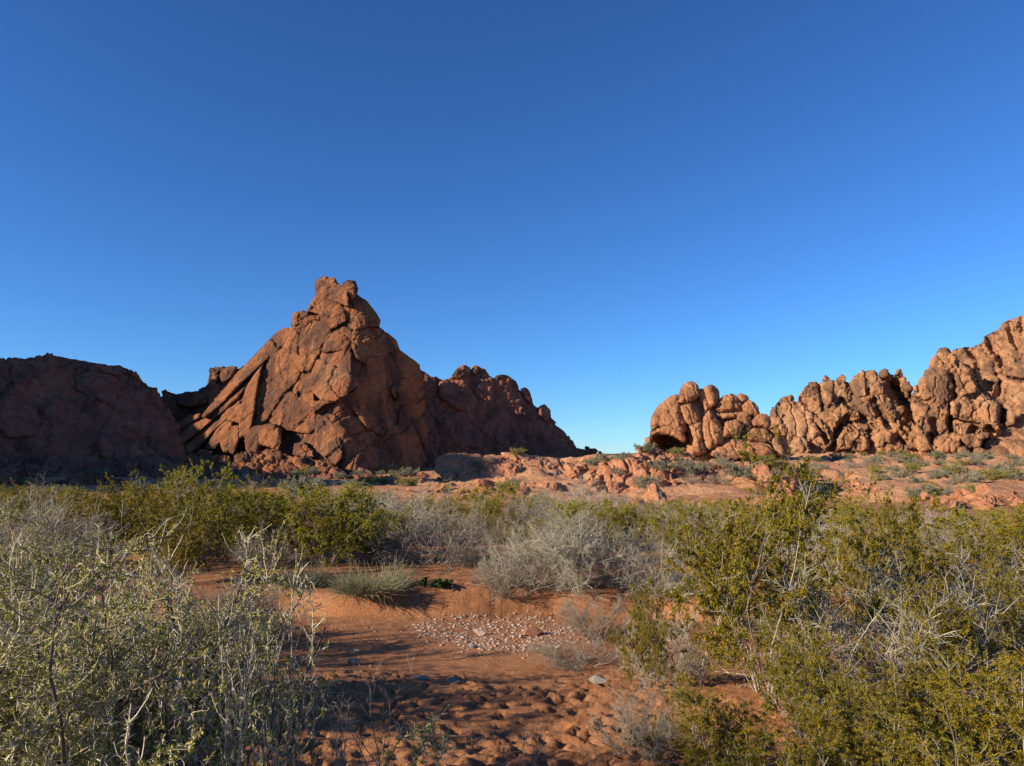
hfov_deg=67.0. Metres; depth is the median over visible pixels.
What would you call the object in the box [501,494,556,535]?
grey bush
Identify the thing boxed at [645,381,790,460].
rock outcrop
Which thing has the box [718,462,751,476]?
desert shrub
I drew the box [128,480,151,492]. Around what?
desert shrub
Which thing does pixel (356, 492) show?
creosote bush
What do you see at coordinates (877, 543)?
creosote bush
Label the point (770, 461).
desert shrub
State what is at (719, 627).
dead branch
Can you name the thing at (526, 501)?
creosote bush
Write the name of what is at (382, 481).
desert shrub
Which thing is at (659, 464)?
desert shrub
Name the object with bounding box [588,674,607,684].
stone
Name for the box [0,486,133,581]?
grey bush
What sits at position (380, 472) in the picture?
desert shrub
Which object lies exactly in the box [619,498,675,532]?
creosote bush
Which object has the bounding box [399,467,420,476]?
desert shrub
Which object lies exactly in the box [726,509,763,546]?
creosote bush
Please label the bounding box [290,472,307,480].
desert shrub
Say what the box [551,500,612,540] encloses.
creosote bush
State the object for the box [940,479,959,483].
desert shrub
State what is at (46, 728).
thorn bush
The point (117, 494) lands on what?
creosote bush
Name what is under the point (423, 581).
green plant
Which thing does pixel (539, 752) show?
dead twigs
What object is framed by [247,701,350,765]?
thorn bush
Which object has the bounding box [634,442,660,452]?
desert shrub
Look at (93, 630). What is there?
thorn bush
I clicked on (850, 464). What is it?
desert shrub
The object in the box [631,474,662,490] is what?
desert shrub
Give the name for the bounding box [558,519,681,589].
grey bush
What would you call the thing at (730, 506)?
creosote bush
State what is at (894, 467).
desert shrub
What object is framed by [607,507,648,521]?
grey bush
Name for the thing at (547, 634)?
gravel
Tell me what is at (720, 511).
creosote bush
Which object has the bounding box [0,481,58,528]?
creosote bush
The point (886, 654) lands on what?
dry shrub
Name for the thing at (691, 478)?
desert shrub
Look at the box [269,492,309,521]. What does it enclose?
creosote bush
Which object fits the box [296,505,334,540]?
creosote bush
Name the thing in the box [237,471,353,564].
creosote bush
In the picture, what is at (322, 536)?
creosote bush
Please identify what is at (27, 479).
desert shrub
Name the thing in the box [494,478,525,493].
desert shrub
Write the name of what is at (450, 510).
creosote bush
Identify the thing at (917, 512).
creosote bush
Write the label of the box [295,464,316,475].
desert shrub
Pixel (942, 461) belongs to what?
desert shrub
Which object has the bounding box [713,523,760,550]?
creosote bush
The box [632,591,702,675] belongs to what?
dead branch
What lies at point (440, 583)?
green plant
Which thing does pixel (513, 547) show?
grey bush
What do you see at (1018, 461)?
desert shrub
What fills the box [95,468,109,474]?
desert shrub
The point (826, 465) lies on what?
desert shrub
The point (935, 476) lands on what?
desert shrub
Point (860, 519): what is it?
creosote bush
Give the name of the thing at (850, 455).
desert shrub
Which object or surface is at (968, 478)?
desert shrub
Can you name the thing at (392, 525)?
creosote bush
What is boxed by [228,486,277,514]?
creosote bush
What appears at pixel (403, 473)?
desert shrub
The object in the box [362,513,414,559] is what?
creosote bush
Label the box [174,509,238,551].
grey bush
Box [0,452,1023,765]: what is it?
ground
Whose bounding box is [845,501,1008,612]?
grey bush
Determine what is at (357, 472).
desert shrub
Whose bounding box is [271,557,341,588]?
grass clump
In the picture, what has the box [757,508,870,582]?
grey bush
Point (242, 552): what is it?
grey bush
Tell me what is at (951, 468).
desert shrub
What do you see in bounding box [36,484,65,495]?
desert shrub
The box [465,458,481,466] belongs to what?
desert shrub
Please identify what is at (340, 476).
desert shrub
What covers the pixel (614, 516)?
creosote bush
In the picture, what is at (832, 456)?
desert shrub
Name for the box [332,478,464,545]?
grey bush
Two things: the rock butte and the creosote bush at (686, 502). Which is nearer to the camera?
the creosote bush at (686, 502)
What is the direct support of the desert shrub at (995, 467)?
on the ground
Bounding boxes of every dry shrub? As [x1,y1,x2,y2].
[522,634,638,671]
[550,587,637,647]
[574,667,704,765]
[611,602,732,682]
[687,531,1023,744]
[760,635,913,738]
[909,560,1023,670]
[946,540,1023,641]
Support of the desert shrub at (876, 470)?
on the ground
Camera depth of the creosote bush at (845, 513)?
12.83 m
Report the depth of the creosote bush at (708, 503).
17.76 m
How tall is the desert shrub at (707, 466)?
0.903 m
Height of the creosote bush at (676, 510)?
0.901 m
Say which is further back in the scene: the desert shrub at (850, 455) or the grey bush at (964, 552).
the desert shrub at (850, 455)
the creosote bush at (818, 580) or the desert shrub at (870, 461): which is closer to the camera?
the creosote bush at (818, 580)
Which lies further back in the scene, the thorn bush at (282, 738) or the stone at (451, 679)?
the stone at (451, 679)
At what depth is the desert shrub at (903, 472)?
63.43 m
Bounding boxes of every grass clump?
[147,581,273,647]
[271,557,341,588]
[317,554,423,608]
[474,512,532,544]
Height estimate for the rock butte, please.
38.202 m
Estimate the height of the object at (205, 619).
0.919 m
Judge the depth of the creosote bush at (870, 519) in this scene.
19.34 m
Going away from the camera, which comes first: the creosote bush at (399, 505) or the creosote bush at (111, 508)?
the creosote bush at (111, 508)
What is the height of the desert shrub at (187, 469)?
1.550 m
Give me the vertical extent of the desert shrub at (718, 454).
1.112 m
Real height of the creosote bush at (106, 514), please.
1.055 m
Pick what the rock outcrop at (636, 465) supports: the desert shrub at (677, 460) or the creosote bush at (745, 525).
the desert shrub at (677, 460)
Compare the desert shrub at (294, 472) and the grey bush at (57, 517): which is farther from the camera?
the desert shrub at (294, 472)
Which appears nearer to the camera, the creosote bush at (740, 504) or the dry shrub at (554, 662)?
the dry shrub at (554, 662)
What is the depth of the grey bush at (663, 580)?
9.65 m
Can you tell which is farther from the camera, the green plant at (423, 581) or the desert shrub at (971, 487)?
the desert shrub at (971, 487)
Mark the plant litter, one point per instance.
(450, 670)
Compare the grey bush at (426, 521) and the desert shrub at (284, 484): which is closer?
the grey bush at (426, 521)
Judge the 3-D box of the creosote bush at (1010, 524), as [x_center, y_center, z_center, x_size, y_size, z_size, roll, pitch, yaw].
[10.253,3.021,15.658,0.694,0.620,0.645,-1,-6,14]
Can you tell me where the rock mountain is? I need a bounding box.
[952,315,1023,455]
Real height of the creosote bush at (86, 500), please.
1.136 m
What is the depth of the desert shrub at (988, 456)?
121.11 m
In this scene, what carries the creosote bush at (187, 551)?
on the ground
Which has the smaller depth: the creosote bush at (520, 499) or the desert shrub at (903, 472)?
the creosote bush at (520, 499)
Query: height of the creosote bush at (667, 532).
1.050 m
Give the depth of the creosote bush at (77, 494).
18.13 m
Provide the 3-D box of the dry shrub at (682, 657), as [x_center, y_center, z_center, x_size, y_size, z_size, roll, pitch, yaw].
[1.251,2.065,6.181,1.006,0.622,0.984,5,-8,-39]
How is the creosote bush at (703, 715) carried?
on the ground
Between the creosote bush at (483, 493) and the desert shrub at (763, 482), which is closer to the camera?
the creosote bush at (483, 493)
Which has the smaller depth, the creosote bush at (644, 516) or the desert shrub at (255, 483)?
the creosote bush at (644, 516)
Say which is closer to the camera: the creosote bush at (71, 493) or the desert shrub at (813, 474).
the creosote bush at (71, 493)
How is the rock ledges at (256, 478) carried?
on the ground
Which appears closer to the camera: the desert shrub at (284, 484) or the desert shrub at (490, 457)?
the desert shrub at (284, 484)
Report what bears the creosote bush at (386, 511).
on the ground
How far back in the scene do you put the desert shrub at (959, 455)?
125.38 m
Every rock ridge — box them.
[0,353,371,485]
[421,365,602,468]
[769,368,919,455]
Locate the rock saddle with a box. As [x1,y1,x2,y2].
[161,366,242,422]
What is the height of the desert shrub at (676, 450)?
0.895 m
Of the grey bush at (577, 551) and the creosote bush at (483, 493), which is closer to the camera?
the grey bush at (577, 551)
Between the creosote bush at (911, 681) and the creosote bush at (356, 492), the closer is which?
the creosote bush at (911, 681)
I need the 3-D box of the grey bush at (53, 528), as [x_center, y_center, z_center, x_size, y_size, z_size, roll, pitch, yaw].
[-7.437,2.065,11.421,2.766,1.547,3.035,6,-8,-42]
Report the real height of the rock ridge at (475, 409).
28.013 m
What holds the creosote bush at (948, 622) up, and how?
on the ground
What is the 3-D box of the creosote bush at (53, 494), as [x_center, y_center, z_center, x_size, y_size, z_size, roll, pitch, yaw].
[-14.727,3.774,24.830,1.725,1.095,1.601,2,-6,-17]
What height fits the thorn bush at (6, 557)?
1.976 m
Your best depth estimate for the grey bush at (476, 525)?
12.71 m
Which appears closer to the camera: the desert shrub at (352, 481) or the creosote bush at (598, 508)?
the creosote bush at (598, 508)
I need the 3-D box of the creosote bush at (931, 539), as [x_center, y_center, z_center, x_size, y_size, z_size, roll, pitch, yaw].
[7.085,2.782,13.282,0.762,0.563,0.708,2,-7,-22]
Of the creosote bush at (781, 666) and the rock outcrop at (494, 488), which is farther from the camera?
the rock outcrop at (494, 488)
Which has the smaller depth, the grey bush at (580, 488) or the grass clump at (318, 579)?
the grass clump at (318, 579)
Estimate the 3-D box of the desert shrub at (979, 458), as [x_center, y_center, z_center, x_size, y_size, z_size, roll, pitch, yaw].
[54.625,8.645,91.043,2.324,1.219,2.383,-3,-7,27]
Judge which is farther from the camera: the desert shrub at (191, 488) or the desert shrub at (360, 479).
the desert shrub at (360, 479)
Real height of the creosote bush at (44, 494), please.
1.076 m
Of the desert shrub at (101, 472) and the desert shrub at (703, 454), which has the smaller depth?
the desert shrub at (101, 472)
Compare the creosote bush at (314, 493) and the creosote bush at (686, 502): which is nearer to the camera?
the creosote bush at (314, 493)
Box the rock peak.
[910,347,1022,455]
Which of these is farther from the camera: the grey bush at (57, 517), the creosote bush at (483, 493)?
the creosote bush at (483, 493)
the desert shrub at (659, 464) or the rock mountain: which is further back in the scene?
the rock mountain
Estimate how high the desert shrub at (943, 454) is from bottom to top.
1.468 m
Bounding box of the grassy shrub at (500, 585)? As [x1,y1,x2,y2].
[464,550,563,604]
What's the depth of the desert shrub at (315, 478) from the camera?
57.95 m
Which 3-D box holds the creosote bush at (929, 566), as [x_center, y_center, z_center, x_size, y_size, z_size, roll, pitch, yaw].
[4.056,1.873,8.377,1.427,1.402,1.614,0,-6,4]
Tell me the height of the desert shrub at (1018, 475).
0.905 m
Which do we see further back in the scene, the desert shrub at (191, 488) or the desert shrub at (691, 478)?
the desert shrub at (691, 478)
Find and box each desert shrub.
[21,476,37,483]
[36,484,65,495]
[87,467,101,474]
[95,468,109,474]
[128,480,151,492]
[154,472,218,493]
[185,468,204,476]
[220,466,238,474]
[231,469,248,476]
[234,471,252,479]
[239,482,261,489]
[273,483,287,492]
[282,474,325,499]
[289,470,300,474]
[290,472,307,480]
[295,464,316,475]
[301,476,323,484]
[305,467,318,474]
[332,472,347,478]
[340,478,367,487]
[351,469,364,476]
[356,475,376,484]
[371,475,391,484]
[377,470,385,474]
[380,463,394,469]
[380,477,393,483]
[387,470,401,476]
[394,470,410,476]
[394,476,418,486]
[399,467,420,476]
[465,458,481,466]
[477,462,487,468]
[482,455,494,462]
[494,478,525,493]
[502,478,521,485]
[509,447,527,455]
[581,456,599,464]
[595,453,616,462]
[613,467,625,473]
[614,452,634,460]
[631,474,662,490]
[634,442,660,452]
[648,459,676,470]
[667,447,685,455]
[672,456,694,466]
[677,460,703,474]
[681,473,703,483]
[694,460,712,469]
[697,451,711,458]
[702,473,731,483]
[706,456,737,465]
[712,452,724,457]
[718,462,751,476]
[738,467,756,479]
[751,454,785,467]
[758,474,784,483]
[767,468,789,476]
[774,461,797,471]
[806,456,820,461]
[806,469,820,476]
[811,463,829,469]
[828,452,842,459]
[841,459,862,467]
[843,453,857,458]
[858,458,883,465]
[862,455,885,463]
[868,464,884,472]
[870,473,894,480]
[876,450,887,454]
[884,452,897,456]
[885,464,901,470]
[889,468,912,477]
[891,455,917,463]
[902,462,924,472]
[902,487,928,497]
[905,453,917,458]
[906,475,923,482]
[907,458,930,467]
[918,483,953,495]
[925,471,944,478]
[927,450,950,459]
[930,459,946,464]
[933,469,955,477]
[940,464,965,472]
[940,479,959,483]
[943,465,965,473]
[948,470,987,482]
[949,458,970,465]
[950,452,964,458]
[954,465,971,472]
[958,482,982,491]
[961,450,976,456]
[966,452,986,461]
[970,458,983,463]
[976,452,995,459]
[977,466,1007,479]
[988,464,1003,470]
[998,466,1019,472]
[1001,457,1023,466]
[1003,453,1021,459]
[1008,470,1023,479]
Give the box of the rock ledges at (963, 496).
[632,454,1023,509]
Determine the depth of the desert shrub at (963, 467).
72.41 m
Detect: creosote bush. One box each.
[0,478,50,529]
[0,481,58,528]
[0,486,24,529]
[0,490,18,520]
[0,511,23,545]
[13,485,63,517]
[19,485,76,507]
[23,481,107,526]
[28,469,154,563]
[39,499,88,545]
[54,489,102,514]
[61,485,87,503]
[64,494,122,521]
[78,479,142,527]
[78,499,137,549]
[91,472,190,555]
[103,484,175,527]
[120,458,272,563]
[123,467,245,585]
[124,493,187,548]
[198,480,315,556]
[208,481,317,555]
[221,491,297,563]
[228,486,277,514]
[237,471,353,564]
[245,478,274,502]
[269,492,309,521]
[272,478,384,566]
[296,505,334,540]
[304,484,351,522]
[305,484,388,563]
[324,486,378,522]
[354,506,417,554]
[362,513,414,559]
[363,506,415,543]
[366,490,391,505]
[385,490,414,521]
[403,494,434,528]
[407,500,440,522]
[425,485,466,531]
[434,493,467,522]
[436,482,515,532]
[464,495,523,525]
[475,500,519,536]
[484,486,540,538]
[501,491,548,523]
[507,491,530,511]
[523,492,625,556]
[542,497,586,532]
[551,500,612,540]
[574,496,620,535]
[581,505,625,545]
[591,499,664,551]
[606,558,694,688]
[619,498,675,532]
[624,647,780,765]
[626,501,719,557]
[646,498,701,530]
[656,416,919,694]
[661,497,760,563]
[662,500,685,519]
[676,496,694,518]
[677,496,734,533]
[684,552,778,633]
[703,498,739,520]
[705,717,862,765]
[713,498,744,519]
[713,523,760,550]
[725,605,838,738]
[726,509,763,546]
[733,512,785,550]
[734,630,954,765]
[735,499,756,514]
[749,487,787,517]
[758,493,826,544]
[759,539,863,642]
[790,679,1023,765]
[795,497,897,562]
[803,506,837,550]
[814,461,941,661]
[815,490,969,615]
[822,633,972,765]
[834,506,871,540]
[858,510,877,530]
[862,549,1023,727]
[872,508,904,527]
[883,526,944,550]
[894,507,916,523]
[897,606,1023,765]
[899,525,1023,618]
[904,530,946,554]
[906,502,925,517]
[909,469,1023,598]
[936,503,1010,550]
[949,532,1023,683]
[973,505,1023,532]
[984,523,1008,541]
[1001,518,1023,537]
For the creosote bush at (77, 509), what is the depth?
16.94 m
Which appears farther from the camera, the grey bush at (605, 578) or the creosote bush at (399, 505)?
the creosote bush at (399, 505)
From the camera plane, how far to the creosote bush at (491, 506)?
19.14 m
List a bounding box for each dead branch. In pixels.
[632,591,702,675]
[702,602,727,666]
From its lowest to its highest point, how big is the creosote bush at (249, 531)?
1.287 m
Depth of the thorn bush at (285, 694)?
2.37 m
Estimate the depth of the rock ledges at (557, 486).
46.88 m
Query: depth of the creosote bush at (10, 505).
14.61 m
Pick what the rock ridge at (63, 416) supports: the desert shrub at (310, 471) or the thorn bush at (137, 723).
the desert shrub at (310, 471)
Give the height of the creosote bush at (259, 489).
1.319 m
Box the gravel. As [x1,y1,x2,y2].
[317,608,605,658]
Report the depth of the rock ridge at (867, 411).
154.66 m
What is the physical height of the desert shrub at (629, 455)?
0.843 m
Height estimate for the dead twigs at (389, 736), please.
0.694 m
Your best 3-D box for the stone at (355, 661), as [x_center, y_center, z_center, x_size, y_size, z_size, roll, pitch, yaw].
[-1.495,2.630,7.295,0.119,0.074,0.077,1,-6,-7]
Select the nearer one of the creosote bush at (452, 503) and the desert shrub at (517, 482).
the creosote bush at (452, 503)
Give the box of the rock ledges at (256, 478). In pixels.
[44,467,429,486]
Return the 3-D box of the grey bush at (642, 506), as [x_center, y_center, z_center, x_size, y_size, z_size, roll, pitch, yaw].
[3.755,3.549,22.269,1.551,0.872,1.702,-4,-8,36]
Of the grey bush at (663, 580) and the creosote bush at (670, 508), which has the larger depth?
the creosote bush at (670, 508)
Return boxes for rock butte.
[143,276,428,473]
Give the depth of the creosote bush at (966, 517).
14.09 m
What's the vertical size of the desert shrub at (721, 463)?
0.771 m
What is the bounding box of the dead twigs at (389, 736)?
[319,656,488,765]
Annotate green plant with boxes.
[415,577,434,586]
[431,578,455,588]
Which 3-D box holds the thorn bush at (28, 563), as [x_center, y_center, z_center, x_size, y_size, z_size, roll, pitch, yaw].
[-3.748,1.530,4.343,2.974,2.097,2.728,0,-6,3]
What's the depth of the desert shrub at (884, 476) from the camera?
60.76 m
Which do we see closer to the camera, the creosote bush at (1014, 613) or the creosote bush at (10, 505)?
the creosote bush at (1014, 613)
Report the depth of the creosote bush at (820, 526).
14.37 m
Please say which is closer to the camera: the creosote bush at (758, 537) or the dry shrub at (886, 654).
the dry shrub at (886, 654)
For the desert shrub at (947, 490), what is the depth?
42.11 m
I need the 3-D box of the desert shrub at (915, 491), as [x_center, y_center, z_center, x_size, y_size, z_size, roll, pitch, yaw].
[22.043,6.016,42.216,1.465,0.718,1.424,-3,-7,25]
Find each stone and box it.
[347,658,359,664]
[348,648,359,651]
[411,675,429,680]
[446,677,460,682]
[475,628,486,635]
[523,627,542,635]
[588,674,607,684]
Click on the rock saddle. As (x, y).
(186, 404)
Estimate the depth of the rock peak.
145.25 m
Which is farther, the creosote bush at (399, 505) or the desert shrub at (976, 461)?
the desert shrub at (976, 461)
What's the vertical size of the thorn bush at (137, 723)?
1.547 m
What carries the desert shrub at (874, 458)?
on the ground
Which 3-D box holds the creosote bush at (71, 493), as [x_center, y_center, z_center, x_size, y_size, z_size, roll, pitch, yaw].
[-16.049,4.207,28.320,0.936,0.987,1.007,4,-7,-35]
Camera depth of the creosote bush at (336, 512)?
12.52 m
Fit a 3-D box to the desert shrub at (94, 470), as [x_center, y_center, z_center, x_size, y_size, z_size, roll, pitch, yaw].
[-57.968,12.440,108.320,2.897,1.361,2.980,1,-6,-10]
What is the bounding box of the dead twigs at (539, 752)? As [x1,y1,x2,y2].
[474,723,559,765]
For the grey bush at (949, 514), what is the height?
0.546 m
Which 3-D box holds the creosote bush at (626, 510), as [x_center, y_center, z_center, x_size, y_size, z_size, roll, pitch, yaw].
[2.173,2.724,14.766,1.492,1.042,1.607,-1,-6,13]
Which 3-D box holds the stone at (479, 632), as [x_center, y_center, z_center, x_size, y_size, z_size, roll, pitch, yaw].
[-0.353,2.802,8.667,0.132,0.089,0.070,8,-7,-5]
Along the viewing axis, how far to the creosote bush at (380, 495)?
30.10 m
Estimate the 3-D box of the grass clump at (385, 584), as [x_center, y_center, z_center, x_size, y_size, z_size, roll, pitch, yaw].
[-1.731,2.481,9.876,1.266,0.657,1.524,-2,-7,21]
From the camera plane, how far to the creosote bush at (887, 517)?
17.86 m
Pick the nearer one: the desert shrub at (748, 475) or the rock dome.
the desert shrub at (748, 475)
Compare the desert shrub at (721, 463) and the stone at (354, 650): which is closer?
the stone at (354, 650)
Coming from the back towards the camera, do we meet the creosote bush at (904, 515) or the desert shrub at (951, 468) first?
the desert shrub at (951, 468)
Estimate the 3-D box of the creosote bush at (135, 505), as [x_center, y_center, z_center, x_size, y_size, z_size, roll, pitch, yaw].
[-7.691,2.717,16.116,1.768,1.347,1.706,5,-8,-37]
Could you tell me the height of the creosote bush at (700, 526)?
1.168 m
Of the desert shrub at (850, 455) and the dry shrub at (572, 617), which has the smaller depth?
the dry shrub at (572, 617)
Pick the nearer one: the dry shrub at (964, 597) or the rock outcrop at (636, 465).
the dry shrub at (964, 597)
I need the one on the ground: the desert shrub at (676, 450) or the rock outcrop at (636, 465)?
the rock outcrop at (636, 465)
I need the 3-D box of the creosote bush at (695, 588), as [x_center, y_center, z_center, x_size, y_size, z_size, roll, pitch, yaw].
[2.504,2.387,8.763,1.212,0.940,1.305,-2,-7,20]
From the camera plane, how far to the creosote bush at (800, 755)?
3.27 m
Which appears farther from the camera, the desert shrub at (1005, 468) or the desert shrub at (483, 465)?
the desert shrub at (483, 465)
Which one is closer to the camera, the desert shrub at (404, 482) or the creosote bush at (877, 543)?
the creosote bush at (877, 543)
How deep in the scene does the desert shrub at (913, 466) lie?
64.31 m
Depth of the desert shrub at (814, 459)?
109.23 m
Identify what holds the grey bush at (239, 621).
on the ground
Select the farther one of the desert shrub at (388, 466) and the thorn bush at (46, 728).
the desert shrub at (388, 466)
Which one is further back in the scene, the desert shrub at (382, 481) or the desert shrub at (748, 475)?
the desert shrub at (382, 481)
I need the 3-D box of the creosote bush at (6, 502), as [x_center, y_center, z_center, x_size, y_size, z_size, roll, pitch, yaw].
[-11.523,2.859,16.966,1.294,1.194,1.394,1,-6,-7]
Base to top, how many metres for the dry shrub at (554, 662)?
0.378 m
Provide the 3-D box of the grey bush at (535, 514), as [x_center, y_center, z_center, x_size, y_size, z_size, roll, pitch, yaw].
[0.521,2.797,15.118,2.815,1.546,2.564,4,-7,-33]
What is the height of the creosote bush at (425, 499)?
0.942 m
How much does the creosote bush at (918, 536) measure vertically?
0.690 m
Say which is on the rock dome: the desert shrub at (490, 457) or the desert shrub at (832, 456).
the desert shrub at (490, 457)
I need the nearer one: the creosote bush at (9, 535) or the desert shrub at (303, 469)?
the creosote bush at (9, 535)
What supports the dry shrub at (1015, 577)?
on the ground
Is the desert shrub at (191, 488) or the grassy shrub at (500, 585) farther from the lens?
the desert shrub at (191, 488)
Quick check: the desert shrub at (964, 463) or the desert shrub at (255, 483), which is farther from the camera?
the desert shrub at (964, 463)
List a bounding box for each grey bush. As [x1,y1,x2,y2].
[0,470,115,575]
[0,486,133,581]
[149,571,328,649]
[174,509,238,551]
[219,517,319,569]
[293,480,414,532]
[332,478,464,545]
[350,478,504,573]
[397,503,450,532]
[439,527,513,568]
[469,487,614,547]
[469,520,618,599]
[491,492,640,600]
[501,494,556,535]
[521,471,633,528]
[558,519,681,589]
[605,535,721,605]
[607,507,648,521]
[621,491,660,519]
[625,490,752,554]
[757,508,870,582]
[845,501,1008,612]
[898,502,1010,555]
[919,527,1023,586]
[936,504,972,524]
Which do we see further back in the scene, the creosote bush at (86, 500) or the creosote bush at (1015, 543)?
the creosote bush at (86, 500)
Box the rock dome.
[434,452,564,481]
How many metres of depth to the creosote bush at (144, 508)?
14.30 m
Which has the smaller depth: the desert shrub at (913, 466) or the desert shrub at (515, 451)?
the desert shrub at (913, 466)
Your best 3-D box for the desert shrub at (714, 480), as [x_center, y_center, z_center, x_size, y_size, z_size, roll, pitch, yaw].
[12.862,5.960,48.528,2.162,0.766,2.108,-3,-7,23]
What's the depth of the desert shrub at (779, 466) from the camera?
46.16 m
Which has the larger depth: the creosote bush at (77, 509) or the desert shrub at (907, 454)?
the desert shrub at (907, 454)
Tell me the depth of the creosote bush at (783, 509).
15.37 m
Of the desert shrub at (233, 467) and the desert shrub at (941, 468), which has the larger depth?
the desert shrub at (233, 467)
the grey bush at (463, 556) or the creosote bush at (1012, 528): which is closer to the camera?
the creosote bush at (1012, 528)
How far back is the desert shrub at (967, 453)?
124.84 m
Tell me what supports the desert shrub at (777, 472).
on the rock outcrop at (636, 465)
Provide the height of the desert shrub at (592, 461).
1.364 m
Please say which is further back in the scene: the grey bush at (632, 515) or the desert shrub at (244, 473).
the desert shrub at (244, 473)
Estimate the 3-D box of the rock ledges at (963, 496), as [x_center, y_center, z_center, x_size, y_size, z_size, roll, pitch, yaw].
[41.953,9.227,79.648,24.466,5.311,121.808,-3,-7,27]
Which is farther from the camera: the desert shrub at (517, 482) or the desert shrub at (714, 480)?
the desert shrub at (517, 482)
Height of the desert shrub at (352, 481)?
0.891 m
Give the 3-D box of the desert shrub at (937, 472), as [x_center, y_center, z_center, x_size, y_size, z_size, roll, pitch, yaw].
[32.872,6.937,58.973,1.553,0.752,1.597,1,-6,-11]
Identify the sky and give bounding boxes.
[0,0,1023,453]
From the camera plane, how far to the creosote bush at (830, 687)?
3.58 m
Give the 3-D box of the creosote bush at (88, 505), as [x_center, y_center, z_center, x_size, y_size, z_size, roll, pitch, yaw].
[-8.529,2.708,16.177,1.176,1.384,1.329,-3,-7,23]
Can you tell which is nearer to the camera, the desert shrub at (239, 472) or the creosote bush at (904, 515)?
the creosote bush at (904, 515)
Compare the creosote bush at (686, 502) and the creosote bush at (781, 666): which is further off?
the creosote bush at (686, 502)
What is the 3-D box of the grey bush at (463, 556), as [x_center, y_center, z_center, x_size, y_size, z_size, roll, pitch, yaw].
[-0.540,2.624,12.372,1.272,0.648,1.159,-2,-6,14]
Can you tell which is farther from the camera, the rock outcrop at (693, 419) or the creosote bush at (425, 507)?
the rock outcrop at (693, 419)
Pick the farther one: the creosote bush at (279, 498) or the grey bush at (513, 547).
the creosote bush at (279, 498)
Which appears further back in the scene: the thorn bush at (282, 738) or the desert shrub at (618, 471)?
the desert shrub at (618, 471)
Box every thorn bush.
[0,485,208,654]
[0,490,104,631]
[0,511,349,765]
[0,523,222,718]
[0,552,463,765]
[0,557,252,765]
[0,574,303,765]
[142,544,334,765]
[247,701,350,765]
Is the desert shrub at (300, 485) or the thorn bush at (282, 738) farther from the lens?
the desert shrub at (300, 485)
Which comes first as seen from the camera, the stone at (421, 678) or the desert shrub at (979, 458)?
the stone at (421, 678)
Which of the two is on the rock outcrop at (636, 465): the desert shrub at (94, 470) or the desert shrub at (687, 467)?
the desert shrub at (687, 467)
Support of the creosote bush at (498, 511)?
on the ground
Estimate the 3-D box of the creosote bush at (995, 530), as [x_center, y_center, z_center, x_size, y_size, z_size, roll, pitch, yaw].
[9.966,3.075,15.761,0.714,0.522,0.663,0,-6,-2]
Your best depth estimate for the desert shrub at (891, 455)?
136.86 m
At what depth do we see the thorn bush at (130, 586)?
4.93 m
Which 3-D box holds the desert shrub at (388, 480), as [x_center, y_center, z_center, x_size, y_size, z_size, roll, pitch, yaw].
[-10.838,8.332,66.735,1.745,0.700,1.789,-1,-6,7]
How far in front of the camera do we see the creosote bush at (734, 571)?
5.34 m
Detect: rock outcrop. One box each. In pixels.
[375,457,598,497]
[563,446,803,495]
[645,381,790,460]
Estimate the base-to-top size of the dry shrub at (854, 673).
0.644 m
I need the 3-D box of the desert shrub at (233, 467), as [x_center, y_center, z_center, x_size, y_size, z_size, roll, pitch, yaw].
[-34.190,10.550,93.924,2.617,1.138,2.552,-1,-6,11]
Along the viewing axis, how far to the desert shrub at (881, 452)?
145.02 m
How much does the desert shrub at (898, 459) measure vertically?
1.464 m
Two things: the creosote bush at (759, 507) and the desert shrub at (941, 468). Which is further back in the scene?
the desert shrub at (941, 468)
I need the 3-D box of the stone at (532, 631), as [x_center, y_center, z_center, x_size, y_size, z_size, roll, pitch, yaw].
[0.231,2.775,8.611,0.229,0.124,0.155,7,-11,-16]
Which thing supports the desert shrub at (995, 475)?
on the ground
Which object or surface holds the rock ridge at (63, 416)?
on the ground
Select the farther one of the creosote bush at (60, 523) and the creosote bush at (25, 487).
the creosote bush at (25, 487)
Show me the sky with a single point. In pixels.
(603, 208)
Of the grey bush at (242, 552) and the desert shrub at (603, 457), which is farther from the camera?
the desert shrub at (603, 457)
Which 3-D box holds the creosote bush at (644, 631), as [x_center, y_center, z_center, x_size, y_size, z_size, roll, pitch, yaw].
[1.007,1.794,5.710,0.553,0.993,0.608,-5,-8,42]
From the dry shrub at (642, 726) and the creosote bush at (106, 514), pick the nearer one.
the dry shrub at (642, 726)
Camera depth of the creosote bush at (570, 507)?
12.73 m
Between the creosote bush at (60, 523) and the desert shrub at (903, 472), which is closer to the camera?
the creosote bush at (60, 523)
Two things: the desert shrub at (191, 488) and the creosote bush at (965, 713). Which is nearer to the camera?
the creosote bush at (965, 713)
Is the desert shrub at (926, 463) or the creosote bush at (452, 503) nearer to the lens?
the creosote bush at (452, 503)
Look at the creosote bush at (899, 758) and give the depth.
3.25 m
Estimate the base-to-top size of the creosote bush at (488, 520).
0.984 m
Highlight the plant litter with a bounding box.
[109,567,687,765]
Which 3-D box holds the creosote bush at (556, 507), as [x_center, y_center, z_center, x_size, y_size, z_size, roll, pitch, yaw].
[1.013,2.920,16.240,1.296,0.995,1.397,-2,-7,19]
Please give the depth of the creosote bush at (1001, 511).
17.96 m
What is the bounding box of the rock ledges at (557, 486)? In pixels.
[420,454,600,495]
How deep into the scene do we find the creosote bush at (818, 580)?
7.81 m
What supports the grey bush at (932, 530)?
on the ground
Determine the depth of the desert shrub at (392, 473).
106.96 m
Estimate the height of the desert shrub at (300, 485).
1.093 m

